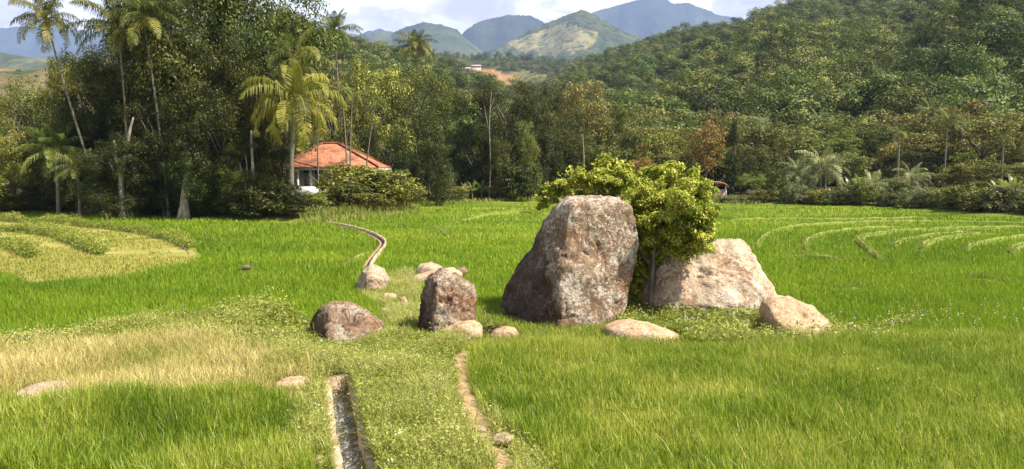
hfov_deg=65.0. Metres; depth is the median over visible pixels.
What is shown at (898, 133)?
areca palm
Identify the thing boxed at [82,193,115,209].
shrub
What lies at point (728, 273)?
boulder
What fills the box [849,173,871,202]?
banana plant
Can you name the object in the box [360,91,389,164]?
areca palm
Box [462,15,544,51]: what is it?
mountain
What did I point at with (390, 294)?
rock
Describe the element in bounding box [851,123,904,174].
broadleaf tree
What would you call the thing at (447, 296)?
boulder
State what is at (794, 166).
coconut palm
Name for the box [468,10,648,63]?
mountain
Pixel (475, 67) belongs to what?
building
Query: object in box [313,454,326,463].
rock
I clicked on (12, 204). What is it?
shrub
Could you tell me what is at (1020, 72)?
forest tree
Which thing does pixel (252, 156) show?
dead tree
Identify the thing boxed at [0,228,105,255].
bund
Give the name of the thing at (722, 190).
tiled hut
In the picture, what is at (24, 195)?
shrub
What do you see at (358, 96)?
areca palm
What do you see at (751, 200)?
shrub
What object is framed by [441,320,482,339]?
boulder
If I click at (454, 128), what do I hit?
broadleaf tree
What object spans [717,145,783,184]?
broadleaf tree
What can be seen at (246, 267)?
pond heron
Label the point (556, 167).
broadleaf tree
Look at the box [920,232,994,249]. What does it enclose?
bund
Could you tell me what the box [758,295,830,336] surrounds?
boulder
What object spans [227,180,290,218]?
shrub
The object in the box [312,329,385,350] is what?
weeds
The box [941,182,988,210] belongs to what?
shrub
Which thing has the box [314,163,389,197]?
shrub
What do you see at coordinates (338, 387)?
irrigation channel
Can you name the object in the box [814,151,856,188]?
broadleaf tree
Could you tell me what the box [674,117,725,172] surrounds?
forest tree
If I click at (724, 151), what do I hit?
broadleaf tree
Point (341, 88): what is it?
areca palm
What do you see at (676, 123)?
forest tree
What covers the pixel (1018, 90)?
forest tree
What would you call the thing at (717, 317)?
weeds
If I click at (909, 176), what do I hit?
coconut palm
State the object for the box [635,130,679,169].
broadleaf tree
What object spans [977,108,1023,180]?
broadleaf tree
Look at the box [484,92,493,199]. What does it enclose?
dead tree
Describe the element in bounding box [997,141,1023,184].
broadleaf tree
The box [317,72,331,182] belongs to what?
areca palm
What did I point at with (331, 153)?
tiled house
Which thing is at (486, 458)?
grass
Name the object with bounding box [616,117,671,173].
forest tree
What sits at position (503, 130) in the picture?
forest tree
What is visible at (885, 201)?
shrub
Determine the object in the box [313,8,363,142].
coconut palm
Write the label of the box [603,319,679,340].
boulder
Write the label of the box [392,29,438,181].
coconut palm
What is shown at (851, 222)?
bund
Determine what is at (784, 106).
forest tree
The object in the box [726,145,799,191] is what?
broadleaf tree
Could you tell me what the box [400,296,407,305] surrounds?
rock
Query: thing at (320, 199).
shrub
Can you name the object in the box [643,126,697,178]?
broadleaf tree
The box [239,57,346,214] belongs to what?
coconut palm
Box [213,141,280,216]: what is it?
broadleaf tree
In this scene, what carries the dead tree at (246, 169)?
on the ground at (280, 217)
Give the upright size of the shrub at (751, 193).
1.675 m
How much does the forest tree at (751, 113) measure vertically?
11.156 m
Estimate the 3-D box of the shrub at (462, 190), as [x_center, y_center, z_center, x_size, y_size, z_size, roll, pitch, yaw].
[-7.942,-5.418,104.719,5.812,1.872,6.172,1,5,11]
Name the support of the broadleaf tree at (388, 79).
on the ground at (280, 217)
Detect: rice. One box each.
[0,202,1023,344]
[0,220,199,279]
[0,373,322,468]
[458,324,1023,468]
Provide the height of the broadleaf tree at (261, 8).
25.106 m
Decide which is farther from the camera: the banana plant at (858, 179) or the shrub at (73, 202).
the banana plant at (858, 179)
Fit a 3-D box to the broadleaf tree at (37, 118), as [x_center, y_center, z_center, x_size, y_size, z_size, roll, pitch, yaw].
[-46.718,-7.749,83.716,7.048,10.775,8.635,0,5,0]
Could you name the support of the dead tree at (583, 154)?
on the ground at (280, 217)
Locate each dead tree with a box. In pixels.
[109,117,133,219]
[177,143,190,219]
[235,150,247,193]
[250,130,257,213]
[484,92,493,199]
[582,134,584,187]
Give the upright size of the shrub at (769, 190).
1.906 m
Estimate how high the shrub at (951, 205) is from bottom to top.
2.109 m
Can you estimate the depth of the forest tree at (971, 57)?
188.56 m
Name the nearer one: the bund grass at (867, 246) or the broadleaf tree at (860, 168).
the bund grass at (867, 246)
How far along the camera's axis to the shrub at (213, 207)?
67.89 m
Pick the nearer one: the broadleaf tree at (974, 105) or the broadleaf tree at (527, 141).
the broadleaf tree at (527, 141)
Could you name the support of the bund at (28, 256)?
on the ground at (280, 217)
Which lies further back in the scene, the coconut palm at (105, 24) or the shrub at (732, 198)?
the shrub at (732, 198)
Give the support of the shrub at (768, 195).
on the ground at (280, 217)
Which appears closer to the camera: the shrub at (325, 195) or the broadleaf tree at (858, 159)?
the shrub at (325, 195)
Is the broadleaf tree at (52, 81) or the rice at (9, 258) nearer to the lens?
the rice at (9, 258)
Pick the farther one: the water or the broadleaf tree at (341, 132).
the broadleaf tree at (341, 132)
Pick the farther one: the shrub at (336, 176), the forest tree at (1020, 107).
the forest tree at (1020, 107)
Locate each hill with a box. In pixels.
[0,67,136,137]
[440,56,564,86]
[454,4,1023,189]
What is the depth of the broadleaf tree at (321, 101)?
93.87 m
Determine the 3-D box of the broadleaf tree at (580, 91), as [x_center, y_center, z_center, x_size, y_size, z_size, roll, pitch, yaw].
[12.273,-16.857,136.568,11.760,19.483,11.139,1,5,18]
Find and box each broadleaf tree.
[0,73,59,195]
[0,96,14,176]
[0,127,50,207]
[0,135,36,212]
[2,89,76,158]
[19,36,129,213]
[20,111,92,189]
[37,50,144,180]
[37,54,80,207]
[57,56,186,208]
[62,131,164,219]
[84,27,220,160]
[97,0,263,212]
[99,0,305,149]
[102,89,218,216]
[146,25,280,213]
[153,116,247,218]
[175,0,346,162]
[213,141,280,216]
[220,79,300,210]
[254,0,334,176]
[265,145,295,211]
[288,99,324,154]
[315,73,367,141]
[332,92,382,156]
[332,107,363,152]
[339,56,417,161]
[359,123,424,186]
[363,63,466,185]
[404,107,452,203]
[417,139,462,205]
[418,91,476,170]
[436,89,518,192]
[464,76,558,196]
[486,136,512,200]
[495,158,542,201]
[514,85,587,179]
[515,120,543,200]
[516,76,568,197]
[553,76,615,161]
[558,127,600,176]
[584,145,620,190]
[590,104,644,167]
[591,142,633,177]
[610,104,669,127]
[610,125,680,157]
[621,142,661,171]
[628,157,658,173]
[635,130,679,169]
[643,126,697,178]
[653,151,700,166]
[657,109,702,125]
[668,159,694,178]
[684,119,728,177]
[690,144,749,182]
[695,107,748,165]
[716,119,809,190]
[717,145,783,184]
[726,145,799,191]
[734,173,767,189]
[750,127,795,188]
[762,122,809,184]
[762,129,829,188]
[774,130,845,186]
[785,128,862,189]
[790,118,842,165]
[808,117,873,185]
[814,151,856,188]
[816,154,876,179]
[824,122,893,175]
[832,122,887,181]
[843,160,872,184]
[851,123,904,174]
[853,149,901,184]
[875,108,937,137]
[875,137,925,174]
[879,144,950,187]
[897,131,981,185]
[900,131,985,187]
[915,111,988,185]
[927,98,989,164]
[932,111,1023,188]
[933,159,1011,189]
[937,150,998,184]
[963,125,1023,171]
[973,105,1022,176]
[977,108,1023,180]
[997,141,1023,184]
[998,143,1023,184]
[1000,162,1023,184]
[1004,119,1023,161]
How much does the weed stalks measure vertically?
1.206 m
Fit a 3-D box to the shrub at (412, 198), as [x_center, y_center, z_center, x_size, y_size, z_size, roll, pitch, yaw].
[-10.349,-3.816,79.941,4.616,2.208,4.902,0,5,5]
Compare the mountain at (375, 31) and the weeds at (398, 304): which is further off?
the mountain at (375, 31)
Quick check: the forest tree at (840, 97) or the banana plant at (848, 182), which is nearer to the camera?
the banana plant at (848, 182)
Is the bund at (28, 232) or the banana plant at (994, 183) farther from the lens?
the banana plant at (994, 183)
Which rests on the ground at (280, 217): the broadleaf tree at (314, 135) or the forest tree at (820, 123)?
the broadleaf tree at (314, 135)
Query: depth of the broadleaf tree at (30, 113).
94.74 m
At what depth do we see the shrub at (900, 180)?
105.72 m
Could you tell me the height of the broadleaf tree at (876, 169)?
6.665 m
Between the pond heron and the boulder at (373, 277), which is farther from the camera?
the pond heron
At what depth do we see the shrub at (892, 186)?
88.06 m
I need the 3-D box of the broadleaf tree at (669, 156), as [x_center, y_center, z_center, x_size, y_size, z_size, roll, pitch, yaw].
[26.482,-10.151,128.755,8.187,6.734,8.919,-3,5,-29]
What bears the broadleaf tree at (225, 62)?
on the ground at (280, 217)
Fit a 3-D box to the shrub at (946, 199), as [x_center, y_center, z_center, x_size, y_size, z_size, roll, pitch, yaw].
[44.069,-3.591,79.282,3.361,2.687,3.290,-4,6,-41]
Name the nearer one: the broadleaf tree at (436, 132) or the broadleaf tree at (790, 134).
the broadleaf tree at (436, 132)
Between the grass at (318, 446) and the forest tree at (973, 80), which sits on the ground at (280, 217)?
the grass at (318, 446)
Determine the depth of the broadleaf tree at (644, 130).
150.43 m
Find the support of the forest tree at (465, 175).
on the hill at (932, 179)
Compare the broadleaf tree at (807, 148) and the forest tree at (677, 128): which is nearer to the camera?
the broadleaf tree at (807, 148)
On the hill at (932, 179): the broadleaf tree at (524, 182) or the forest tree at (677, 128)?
the forest tree at (677, 128)
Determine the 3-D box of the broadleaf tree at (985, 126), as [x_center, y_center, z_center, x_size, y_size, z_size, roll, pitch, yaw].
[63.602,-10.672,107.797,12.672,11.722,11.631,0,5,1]
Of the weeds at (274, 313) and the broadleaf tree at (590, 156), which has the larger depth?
the broadleaf tree at (590, 156)
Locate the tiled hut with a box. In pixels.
[712,181,728,198]
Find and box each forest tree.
[388,120,417,157]
[441,110,482,130]
[449,157,476,178]
[475,115,533,172]
[611,117,651,160]
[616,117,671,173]
[636,118,701,163]
[658,123,712,181]
[658,123,755,184]
[665,112,703,141]
[668,106,704,121]
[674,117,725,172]
[723,108,765,122]
[733,114,759,125]
[735,112,770,127]
[770,93,813,128]
[775,94,854,124]
[784,109,853,168]
[791,76,838,114]
[796,89,849,122]
[803,116,838,128]
[833,79,881,118]
[839,70,908,108]
[851,113,899,125]
[856,102,891,122]
[870,84,933,116]
[872,88,947,130]
[884,71,952,108]
[896,74,925,113]
[921,85,950,110]
[934,105,1008,165]
[936,71,1012,108]
[936,95,968,108]
[939,70,1021,98]
[950,43,1009,81]
[960,76,981,100]
[993,99,1023,114]
[997,90,1023,112]
[1004,66,1023,91]
[1010,83,1023,99]
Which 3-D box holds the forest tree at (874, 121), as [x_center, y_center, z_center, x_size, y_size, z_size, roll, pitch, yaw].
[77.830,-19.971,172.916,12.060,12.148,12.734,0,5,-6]
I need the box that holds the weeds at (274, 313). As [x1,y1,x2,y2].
[207,286,309,340]
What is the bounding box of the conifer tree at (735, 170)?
[723,118,746,194]
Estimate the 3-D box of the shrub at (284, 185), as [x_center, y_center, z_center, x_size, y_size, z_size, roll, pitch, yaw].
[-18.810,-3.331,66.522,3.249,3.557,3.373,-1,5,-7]
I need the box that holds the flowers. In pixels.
[9,301,1023,460]
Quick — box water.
[332,392,364,468]
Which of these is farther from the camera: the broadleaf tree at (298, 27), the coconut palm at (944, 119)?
the coconut palm at (944, 119)
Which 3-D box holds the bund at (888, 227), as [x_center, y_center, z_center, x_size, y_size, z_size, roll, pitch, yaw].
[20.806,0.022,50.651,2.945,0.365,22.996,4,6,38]
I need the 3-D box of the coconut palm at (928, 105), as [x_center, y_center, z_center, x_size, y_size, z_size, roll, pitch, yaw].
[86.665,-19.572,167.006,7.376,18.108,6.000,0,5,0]
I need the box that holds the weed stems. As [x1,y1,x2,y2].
[9,291,1003,467]
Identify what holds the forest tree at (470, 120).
on the hill at (932, 179)
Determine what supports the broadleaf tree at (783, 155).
on the ground at (280, 217)
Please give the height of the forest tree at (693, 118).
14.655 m
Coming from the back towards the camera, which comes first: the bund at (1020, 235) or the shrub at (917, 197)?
the shrub at (917, 197)
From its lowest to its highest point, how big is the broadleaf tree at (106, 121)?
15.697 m
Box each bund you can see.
[0,219,196,249]
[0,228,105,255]
[0,241,34,258]
[344,252,367,265]
[426,229,448,236]
[462,210,542,220]
[728,216,926,221]
[755,220,1023,248]
[791,254,847,262]
[804,226,904,249]
[855,225,1023,259]
[893,230,974,247]
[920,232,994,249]
[967,234,1023,250]
[1008,242,1023,252]
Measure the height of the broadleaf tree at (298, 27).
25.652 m
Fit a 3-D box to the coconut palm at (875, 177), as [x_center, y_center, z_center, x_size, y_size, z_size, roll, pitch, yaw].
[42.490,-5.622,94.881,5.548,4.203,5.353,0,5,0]
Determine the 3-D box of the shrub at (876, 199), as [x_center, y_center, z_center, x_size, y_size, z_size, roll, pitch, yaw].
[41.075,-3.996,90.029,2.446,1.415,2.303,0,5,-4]
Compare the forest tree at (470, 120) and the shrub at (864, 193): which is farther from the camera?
the forest tree at (470, 120)
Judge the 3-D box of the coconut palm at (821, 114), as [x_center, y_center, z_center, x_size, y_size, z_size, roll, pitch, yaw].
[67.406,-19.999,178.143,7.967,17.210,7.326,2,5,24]
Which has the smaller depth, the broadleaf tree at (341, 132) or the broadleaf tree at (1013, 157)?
the broadleaf tree at (341, 132)
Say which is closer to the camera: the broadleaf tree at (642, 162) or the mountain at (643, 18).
the broadleaf tree at (642, 162)
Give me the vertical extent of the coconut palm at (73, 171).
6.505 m
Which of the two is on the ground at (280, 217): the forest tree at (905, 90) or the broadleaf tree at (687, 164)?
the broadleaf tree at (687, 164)
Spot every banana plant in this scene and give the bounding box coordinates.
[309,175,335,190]
[465,181,480,199]
[473,179,486,198]
[840,177,854,190]
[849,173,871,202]
[984,179,1005,191]
[998,174,1023,209]
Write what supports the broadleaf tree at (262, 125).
on the ground at (280, 217)
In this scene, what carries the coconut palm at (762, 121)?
on the ground at (280, 217)
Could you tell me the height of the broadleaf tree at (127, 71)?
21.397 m
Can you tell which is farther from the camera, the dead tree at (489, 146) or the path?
the dead tree at (489, 146)
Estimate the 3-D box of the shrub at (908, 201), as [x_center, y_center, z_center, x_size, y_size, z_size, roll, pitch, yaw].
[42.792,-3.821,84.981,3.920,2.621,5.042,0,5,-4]
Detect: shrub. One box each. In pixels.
[0,181,18,205]
[0,194,28,210]
[0,194,40,207]
[13,179,45,208]
[19,193,67,208]
[26,175,59,208]
[53,182,89,208]
[61,185,92,207]
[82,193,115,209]
[100,192,153,215]
[160,192,204,213]
[164,176,212,211]
[174,187,232,214]
[205,190,243,213]
[218,196,263,212]
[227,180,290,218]
[262,176,296,213]
[264,173,302,214]
[269,190,320,215]
[299,190,351,206]
[304,196,329,208]
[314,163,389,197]
[318,181,374,206]
[337,167,409,206]
[338,192,397,207]
[353,167,422,204]
[386,185,430,206]
[416,185,450,198]
[444,186,469,199]
[469,189,507,198]
[491,186,520,196]
[536,181,564,196]
[547,174,577,189]
[561,172,617,191]
[715,169,767,194]
[716,196,752,203]
[737,195,764,202]
[745,189,766,198]
[751,188,777,202]
[765,178,797,200]
[765,188,783,201]
[775,182,807,203]
[802,194,819,203]
[804,188,830,203]
[814,194,834,203]
[822,191,838,203]
[832,187,850,203]
[834,190,862,204]
[837,185,871,204]
[849,181,882,202]
[870,176,922,193]
[870,193,882,203]
[875,191,895,205]
[880,179,913,202]
[893,186,937,207]
[896,195,912,206]
[908,191,936,207]
[922,187,945,206]
[935,191,960,208]
[939,185,970,209]
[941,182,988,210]
[957,186,1010,210]
[980,184,1019,212]
[1005,185,1023,213]
[1006,196,1023,210]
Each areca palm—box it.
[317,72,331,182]
[331,78,352,166]
[340,84,363,164]
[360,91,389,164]
[889,124,910,199]
[993,130,1016,178]
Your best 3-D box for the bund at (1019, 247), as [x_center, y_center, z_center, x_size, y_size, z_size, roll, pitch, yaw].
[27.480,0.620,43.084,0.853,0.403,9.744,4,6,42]
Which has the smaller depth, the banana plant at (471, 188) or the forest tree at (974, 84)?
the banana plant at (471, 188)
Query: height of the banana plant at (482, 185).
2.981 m
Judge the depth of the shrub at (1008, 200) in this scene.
71.59 m
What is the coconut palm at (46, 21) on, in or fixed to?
on the ground at (280, 217)
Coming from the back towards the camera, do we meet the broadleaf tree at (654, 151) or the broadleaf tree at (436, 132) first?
the broadleaf tree at (654, 151)
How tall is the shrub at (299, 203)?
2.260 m
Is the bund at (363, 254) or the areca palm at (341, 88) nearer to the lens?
the bund at (363, 254)
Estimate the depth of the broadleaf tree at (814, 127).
153.38 m
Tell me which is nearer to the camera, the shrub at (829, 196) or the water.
the water
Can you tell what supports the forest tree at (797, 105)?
on the hill at (932, 179)
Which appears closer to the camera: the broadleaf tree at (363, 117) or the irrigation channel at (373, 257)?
the irrigation channel at (373, 257)
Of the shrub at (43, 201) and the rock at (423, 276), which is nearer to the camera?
the rock at (423, 276)
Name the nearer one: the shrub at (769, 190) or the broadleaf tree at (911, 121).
the shrub at (769, 190)
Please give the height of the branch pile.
0.567 m
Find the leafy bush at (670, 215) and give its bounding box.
[533,152,722,308]
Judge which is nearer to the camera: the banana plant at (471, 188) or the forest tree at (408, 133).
the banana plant at (471, 188)
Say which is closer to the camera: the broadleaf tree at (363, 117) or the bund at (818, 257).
the bund at (818, 257)
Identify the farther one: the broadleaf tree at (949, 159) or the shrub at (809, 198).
the broadleaf tree at (949, 159)
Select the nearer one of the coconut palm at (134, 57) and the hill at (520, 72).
the coconut palm at (134, 57)
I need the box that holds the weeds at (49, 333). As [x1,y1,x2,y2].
[0,316,219,350]
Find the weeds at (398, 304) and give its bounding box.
[362,267,422,334]
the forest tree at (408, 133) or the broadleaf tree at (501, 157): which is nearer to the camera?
the broadleaf tree at (501, 157)
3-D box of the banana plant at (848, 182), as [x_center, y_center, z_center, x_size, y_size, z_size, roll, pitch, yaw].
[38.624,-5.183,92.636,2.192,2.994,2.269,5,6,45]
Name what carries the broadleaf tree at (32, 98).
on the ground at (280, 217)
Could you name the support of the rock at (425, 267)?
on the ground at (280, 217)
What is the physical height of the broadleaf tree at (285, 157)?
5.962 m
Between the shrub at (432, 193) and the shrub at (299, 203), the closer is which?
the shrub at (299, 203)
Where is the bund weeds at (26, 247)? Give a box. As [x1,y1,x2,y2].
[0,212,206,256]
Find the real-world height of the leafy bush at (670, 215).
4.481 m
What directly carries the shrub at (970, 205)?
on the ground at (280, 217)
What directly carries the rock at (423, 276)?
on the ground at (280, 217)
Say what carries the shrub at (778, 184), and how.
on the ground at (280, 217)
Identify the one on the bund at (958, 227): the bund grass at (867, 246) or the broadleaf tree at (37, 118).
the bund grass at (867, 246)
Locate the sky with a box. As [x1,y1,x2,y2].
[0,0,899,44]
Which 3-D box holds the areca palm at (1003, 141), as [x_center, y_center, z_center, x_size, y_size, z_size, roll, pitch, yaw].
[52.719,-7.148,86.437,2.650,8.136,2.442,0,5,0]
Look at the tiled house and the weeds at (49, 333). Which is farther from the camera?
the tiled house
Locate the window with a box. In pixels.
[304,174,312,185]
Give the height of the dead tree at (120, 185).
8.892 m
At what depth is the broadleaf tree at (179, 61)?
70.16 m
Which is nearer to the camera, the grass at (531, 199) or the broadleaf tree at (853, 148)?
the grass at (531, 199)
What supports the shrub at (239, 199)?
on the ground at (280, 217)
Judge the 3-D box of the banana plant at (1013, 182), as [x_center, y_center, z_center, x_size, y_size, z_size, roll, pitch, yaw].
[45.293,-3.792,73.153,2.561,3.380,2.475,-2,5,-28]
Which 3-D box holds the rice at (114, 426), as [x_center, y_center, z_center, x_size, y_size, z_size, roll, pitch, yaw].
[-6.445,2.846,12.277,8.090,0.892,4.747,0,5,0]
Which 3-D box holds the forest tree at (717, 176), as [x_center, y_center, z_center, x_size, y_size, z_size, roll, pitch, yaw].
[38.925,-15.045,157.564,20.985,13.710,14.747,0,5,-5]
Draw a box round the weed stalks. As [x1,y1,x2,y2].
[8,293,1003,463]
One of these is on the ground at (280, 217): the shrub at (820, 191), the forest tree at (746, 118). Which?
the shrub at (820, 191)
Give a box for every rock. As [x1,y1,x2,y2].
[9,380,70,398]
[274,375,309,389]
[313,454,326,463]
[383,293,396,299]
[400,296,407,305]
[413,267,462,281]
[415,262,441,273]
[457,266,468,275]
[473,425,486,432]
[490,326,518,339]
[492,432,513,444]
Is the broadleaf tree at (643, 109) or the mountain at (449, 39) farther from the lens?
the mountain at (449, 39)
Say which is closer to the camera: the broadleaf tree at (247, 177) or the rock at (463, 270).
the rock at (463, 270)
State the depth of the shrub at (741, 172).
113.96 m
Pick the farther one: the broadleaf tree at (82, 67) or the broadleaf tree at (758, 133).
the broadleaf tree at (758, 133)
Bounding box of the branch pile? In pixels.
[481,317,508,335]
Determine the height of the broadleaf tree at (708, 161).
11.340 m
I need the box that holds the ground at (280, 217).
[0,177,1023,468]
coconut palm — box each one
[8,0,107,217]
[10,120,90,215]
[49,146,104,217]
[59,0,163,217]
[103,0,187,218]
[105,17,174,213]
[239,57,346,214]
[252,26,336,180]
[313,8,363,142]
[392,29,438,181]
[748,109,777,127]
[773,155,816,189]
[794,144,850,189]
[804,105,833,121]
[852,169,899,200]
[884,161,938,193]
[912,95,938,117]
[927,99,970,187]
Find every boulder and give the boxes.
[309,301,383,342]
[357,264,389,291]
[418,267,476,332]
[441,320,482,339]
[501,195,638,327]
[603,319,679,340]
[634,238,776,313]
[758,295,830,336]
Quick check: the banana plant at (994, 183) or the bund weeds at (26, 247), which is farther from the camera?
the banana plant at (994, 183)
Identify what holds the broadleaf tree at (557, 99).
on the ground at (280, 217)
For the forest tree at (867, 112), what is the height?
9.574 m
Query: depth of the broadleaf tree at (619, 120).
137.19 m
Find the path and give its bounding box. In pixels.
[453,351,519,468]
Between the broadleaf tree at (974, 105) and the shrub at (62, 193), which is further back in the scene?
the broadleaf tree at (974, 105)
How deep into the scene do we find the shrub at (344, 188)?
73.73 m
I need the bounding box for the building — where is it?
[471,65,480,70]
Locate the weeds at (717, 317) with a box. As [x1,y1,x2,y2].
[616,296,920,342]
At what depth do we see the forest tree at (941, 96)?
181.85 m
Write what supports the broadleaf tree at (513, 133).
on the ground at (280, 217)
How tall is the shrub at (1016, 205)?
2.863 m
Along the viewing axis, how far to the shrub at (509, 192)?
111.74 m
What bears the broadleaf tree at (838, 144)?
on the ground at (280, 217)
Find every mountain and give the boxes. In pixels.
[0,26,119,63]
[0,52,120,72]
[353,22,483,56]
[359,29,391,35]
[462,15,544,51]
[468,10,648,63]
[592,0,744,37]
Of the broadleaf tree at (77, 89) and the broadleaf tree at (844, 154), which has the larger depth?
the broadleaf tree at (844, 154)
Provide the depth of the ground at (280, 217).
70.46 m
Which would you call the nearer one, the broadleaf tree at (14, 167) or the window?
the broadleaf tree at (14, 167)
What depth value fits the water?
13.46 m
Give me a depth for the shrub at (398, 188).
76.46 m
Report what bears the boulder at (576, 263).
on the ground at (280, 217)
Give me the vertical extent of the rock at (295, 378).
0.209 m
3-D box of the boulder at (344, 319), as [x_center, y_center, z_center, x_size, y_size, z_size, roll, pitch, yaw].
[-4.149,2.325,20.034,1.920,1.295,1.660,0,5,0]
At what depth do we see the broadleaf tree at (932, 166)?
125.94 m
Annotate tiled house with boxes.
[276,142,392,201]
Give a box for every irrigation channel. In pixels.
[324,373,379,468]
[326,221,385,266]
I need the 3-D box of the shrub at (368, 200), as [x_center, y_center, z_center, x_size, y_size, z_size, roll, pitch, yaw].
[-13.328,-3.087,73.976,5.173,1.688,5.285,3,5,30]
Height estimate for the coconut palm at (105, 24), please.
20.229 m
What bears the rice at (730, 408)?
on the ground at (280, 217)
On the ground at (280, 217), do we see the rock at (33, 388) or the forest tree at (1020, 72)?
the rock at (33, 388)
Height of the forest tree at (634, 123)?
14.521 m
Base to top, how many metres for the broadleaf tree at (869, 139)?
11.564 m
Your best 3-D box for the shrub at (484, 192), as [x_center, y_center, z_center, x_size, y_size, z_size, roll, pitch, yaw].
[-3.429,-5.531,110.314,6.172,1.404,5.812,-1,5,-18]
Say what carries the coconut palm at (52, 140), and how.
on the ground at (280, 217)
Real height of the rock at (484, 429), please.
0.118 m
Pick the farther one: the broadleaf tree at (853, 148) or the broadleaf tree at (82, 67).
the broadleaf tree at (853, 148)
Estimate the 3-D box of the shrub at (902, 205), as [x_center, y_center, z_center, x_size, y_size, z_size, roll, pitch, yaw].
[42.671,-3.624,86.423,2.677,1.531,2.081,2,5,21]
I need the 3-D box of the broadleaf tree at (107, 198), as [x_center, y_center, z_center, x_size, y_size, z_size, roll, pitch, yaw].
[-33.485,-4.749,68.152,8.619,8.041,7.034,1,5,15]
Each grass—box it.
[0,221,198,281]
[0,302,566,468]
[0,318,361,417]
[0,329,329,399]
[258,339,346,458]
[298,199,423,223]
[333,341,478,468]
[335,210,1023,287]
[358,265,423,334]
[409,303,841,351]
[419,191,762,205]
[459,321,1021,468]
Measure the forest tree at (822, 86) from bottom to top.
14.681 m
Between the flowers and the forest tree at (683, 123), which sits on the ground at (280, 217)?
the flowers
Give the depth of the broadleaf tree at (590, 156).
118.75 m
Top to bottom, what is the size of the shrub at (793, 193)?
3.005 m
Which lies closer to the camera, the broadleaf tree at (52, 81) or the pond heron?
the pond heron
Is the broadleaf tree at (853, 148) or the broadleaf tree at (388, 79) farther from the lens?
the broadleaf tree at (853, 148)
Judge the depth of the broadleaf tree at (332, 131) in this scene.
117.47 m
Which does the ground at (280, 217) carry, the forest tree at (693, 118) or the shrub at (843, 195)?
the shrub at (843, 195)
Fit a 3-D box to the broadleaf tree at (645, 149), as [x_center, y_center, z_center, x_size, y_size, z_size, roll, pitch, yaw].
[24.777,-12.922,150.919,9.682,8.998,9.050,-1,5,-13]
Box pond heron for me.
[239,261,252,274]
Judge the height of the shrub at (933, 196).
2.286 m
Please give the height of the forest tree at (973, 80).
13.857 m
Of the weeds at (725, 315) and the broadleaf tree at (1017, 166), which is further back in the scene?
the broadleaf tree at (1017, 166)
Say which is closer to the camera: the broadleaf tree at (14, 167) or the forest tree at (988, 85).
the broadleaf tree at (14, 167)
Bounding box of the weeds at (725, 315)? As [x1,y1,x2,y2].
[687,309,759,322]
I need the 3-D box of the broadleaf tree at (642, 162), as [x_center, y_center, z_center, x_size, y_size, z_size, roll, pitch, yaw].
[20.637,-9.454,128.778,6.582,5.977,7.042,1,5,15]
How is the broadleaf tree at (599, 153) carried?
on the ground at (280, 217)
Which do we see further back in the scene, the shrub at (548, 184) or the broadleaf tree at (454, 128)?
the broadleaf tree at (454, 128)
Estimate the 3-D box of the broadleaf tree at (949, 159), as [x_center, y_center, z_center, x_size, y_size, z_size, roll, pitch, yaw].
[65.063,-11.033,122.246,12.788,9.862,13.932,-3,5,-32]
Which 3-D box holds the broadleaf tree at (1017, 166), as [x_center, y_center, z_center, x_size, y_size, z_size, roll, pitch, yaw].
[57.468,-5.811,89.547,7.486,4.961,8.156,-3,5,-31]
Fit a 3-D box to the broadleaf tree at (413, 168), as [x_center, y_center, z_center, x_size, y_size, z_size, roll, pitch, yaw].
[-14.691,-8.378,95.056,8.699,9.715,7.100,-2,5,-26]

